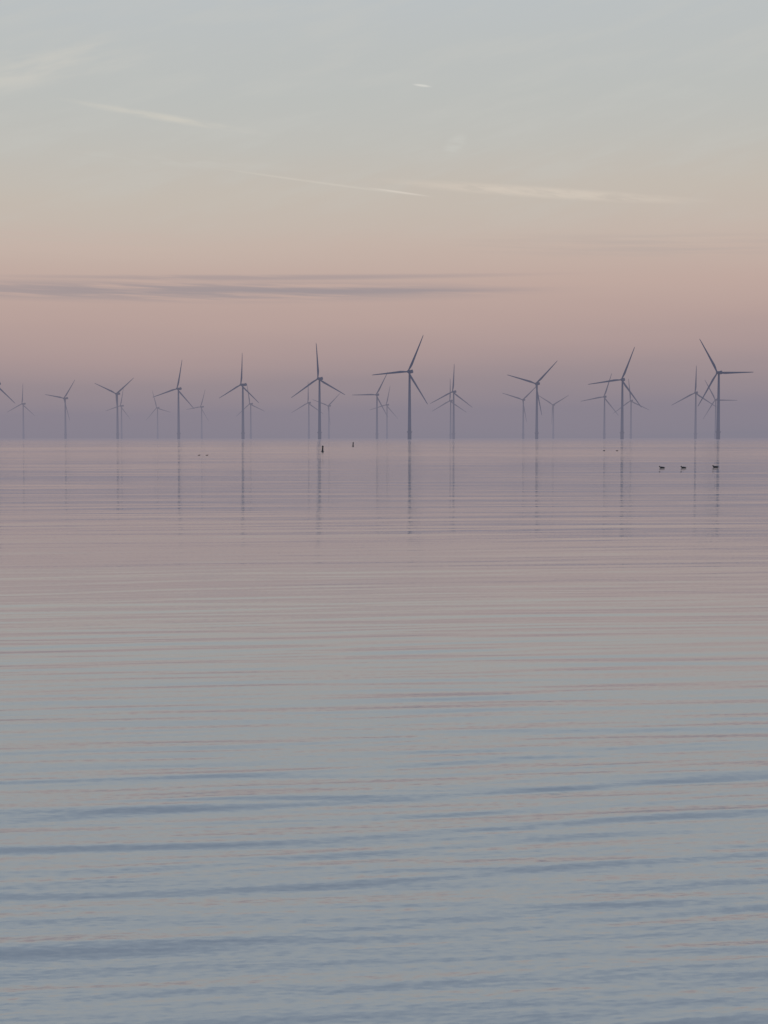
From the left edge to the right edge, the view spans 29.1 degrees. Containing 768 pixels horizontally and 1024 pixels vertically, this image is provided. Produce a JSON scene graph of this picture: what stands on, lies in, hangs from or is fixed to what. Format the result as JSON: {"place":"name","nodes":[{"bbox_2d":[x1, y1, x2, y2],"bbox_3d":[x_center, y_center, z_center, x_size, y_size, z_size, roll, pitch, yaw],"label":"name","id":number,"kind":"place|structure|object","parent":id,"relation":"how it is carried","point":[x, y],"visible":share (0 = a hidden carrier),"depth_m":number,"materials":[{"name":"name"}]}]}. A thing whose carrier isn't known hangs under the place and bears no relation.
{"place":"outdoors","nodes":[
{"label":"outdoors","id":0,"kind":"place"},
{"bbox_2d":[0,438,767,1023],"bbox_3d":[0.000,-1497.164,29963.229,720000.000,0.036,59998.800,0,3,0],"label":"water","id":1,"kind":"structure","parent":0,"point":[398,730],"depth_m":10.11,"materials":[{"name":"liquid"}]},
{"bbox_2d":[8,388,34,438],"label":"wind turbine","id":2,"kind":"object","parent":1,"relation":"in","point":[23,404],"visible":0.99,"depth_m":4035.78,"materials":[{"name":"paint"}]},
{"bbox_2d":[45,380,74,438],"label":"wind turbine","id":3,"kind":"object","parent":1,"relation":"in","point":[65,429],"visible":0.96,"depth_m":3473.69,"materials":[{"name":"paint"}]},
{"bbox_2d":[95,380,130,438],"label":"wind turbine","id":4,"kind":"object","parent":1,"relation":"in","point":[117,421],"visible":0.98,"depth_m":3118.32,"materials":[{"name":"paint"}]},
{"bbox_2d":[106,392,128,438],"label":"wind turbine","id":5,"kind":"object","parent":1,"relation":"in","point":[121,406],"visible":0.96,"depth_m":4288.40,"materials":[{"name":"paint"}]},
{"bbox_2d":[146,391,168,438],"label":"wind turbine","id":6,"kind":"object","parent":1,"relation":"in","point":[157,416],"visible":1,"depth_m":4574.21,"materials":[{"name":"paint"}]},
{"bbox_2d":[154,362,192,438],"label":"wind turbine","id":7,"kind":"object","parent":1,"relation":"in","point":[178,422],"visible":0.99,"depth_m":2799.77,"materials":[{"name":"paint"}]},
{"bbox_2d":[186,392,207,438],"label":"wind turbine","id":8,"kind":"object","parent":1,"relation":"in","point":[201,407],"visible":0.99,"depth_m":4427.15,"materials":[{"name":"paint"}]},
{"bbox_2d":[220,365,258,438],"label":"wind turbine","id":9,"kind":"object","parent":1,"relation":"in","point":[243,432],"visible":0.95,"depth_m":2587.84,"materials":[{"name":"paint"}]},
{"bbox_2d":[237,387,263,438],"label":"wind turbine","id":10,"kind":"object","parent":1,"relation":"in","point":[250,404],"visible":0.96,"depth_m":4036.07,"materials":[{"name":"paint"}]},
{"bbox_2d":[293,388,322,438],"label":"wind turbine","id":11,"kind":"object","parent":1,"relation":"in","point":[308,403],"visible":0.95,"depth_m":3921.24,"materials":[{"name":"paint"}]},
{"bbox_2d":[291,344,344,438],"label":"wind turbine","id":12,"kind":"object","parent":1,"relation":"in","point":[319,432],"visible":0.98,"depth_m":2324.44,"materials":[{"name":"paint"}]},
{"bbox_2d":[312,397,336,438],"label":"wind turbine","id":13,"kind":"object","parent":1,"relation":"in","point":[329,405],"visible":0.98,"depth_m":4289.52,"materials":[{"name":"paint"}]},
{"bbox_2d":[358,372,387,438],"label":"wind turbine","id":14,"kind":"object","parent":1,"relation":"in","point":[377,398],"visible":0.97,"depth_m":3190.16,"materials":[{"name":"paint"}]},
{"bbox_2d":[371,388,397,438],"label":"wind turbine","id":15,"kind":"object","parent":1,"relation":"in","point":[387,405],"visible":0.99,"depth_m":4158.89,"materials":[{"name":"paint"}]},
{"bbox_2d":[373,336,427,438],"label":"wind turbine","id":16,"kind":"object","parent":1,"relation":"in","point":[409,372],"visible":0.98,"depth_m":2077.21,"materials":[{"name":"paint"}]},
{"bbox_2d":[433,383,465,438],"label":"wind turbine","id":17,"kind":"object","parent":1,"relation":"in","point":[450,401],"visible":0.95,"depth_m":3708.18,"materials":[{"name":"paint"}]},
{"bbox_2d":[430,373,471,438],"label":"wind turbine","id":18,"kind":"object","parent":1,"relation":"in","point":[453,425],"visible":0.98,"depth_m":2982.75,"materials":[{"name":"paint"}]},
{"bbox_2d":[503,387,535,438],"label":"wind turbine","id":19,"kind":"object","parent":1,"relation":"in","point":[523,400],"visible":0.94,"depth_m":3611.03,"materials":[{"name":"paint"}]},
{"bbox_2d":[508,361,556,438],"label":"wind turbine","id":20,"kind":"object","parent":1,"relation":"in","point":[537,383],"visible":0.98,"depth_m":2539.70,"materials":[{"name":"paint"}]},
{"bbox_2d":[540,396,566,438],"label":"wind turbine","id":21,"kind":"object","parent":1,"relation":"in","point":[553,405],"visible":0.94,"depth_m":4158.36,"materials":[{"name":"paint"}]},
{"bbox_2d":[583,374,618,438],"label":"wind turbine","id":22,"kind":"object","parent":1,"relation":"in","point":[604,397],"visible":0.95,"depth_m":3345.88,"materials":[{"name":"paint"}]},
{"bbox_2d":[588,347,641,438],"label":"wind turbine","id":23,"kind":"object","parent":1,"relation":"in","point":[622,379],"visible":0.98,"depth_m":2364.33,"materials":[{"name":"paint"}]},
{"bbox_2d":[614,379,648,438],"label":"wind turbine","id":24,"kind":"object","parent":1,"relation":"in","point":[631,401],"visible":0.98,"depth_m":3708.64,"materials":[{"name":"paint"}]},
{"bbox_2d":[672,366,715,438],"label":"wind turbine","id":25,"kind":"object","parent":1,"relation":"in","point":[695,421],"visible":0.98,"depth_m":3048.50,"materials":[{"name":"paint"}]},
{"bbox_2d":[703,381,735,438],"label":"wind turbine","id":26,"kind":"object","parent":1,"relation":"in","point":[715,400],"visible":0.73,"depth_m":3610.67,"materials":[{"name":"paint"}]},
{"bbox_2d":[698,340,751,438],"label":"wind turbine","id":27,"kind":"object","parent":1,"relation":"in","point":[717,431],"visible":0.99,"depth_m":2109.82,"materials":[{"name":"paint"}]},
{"bbox_2d":[0,0,767,437],"label":"sky","id":28,"kind":"structure","parent":0,"point":[517,188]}
]}

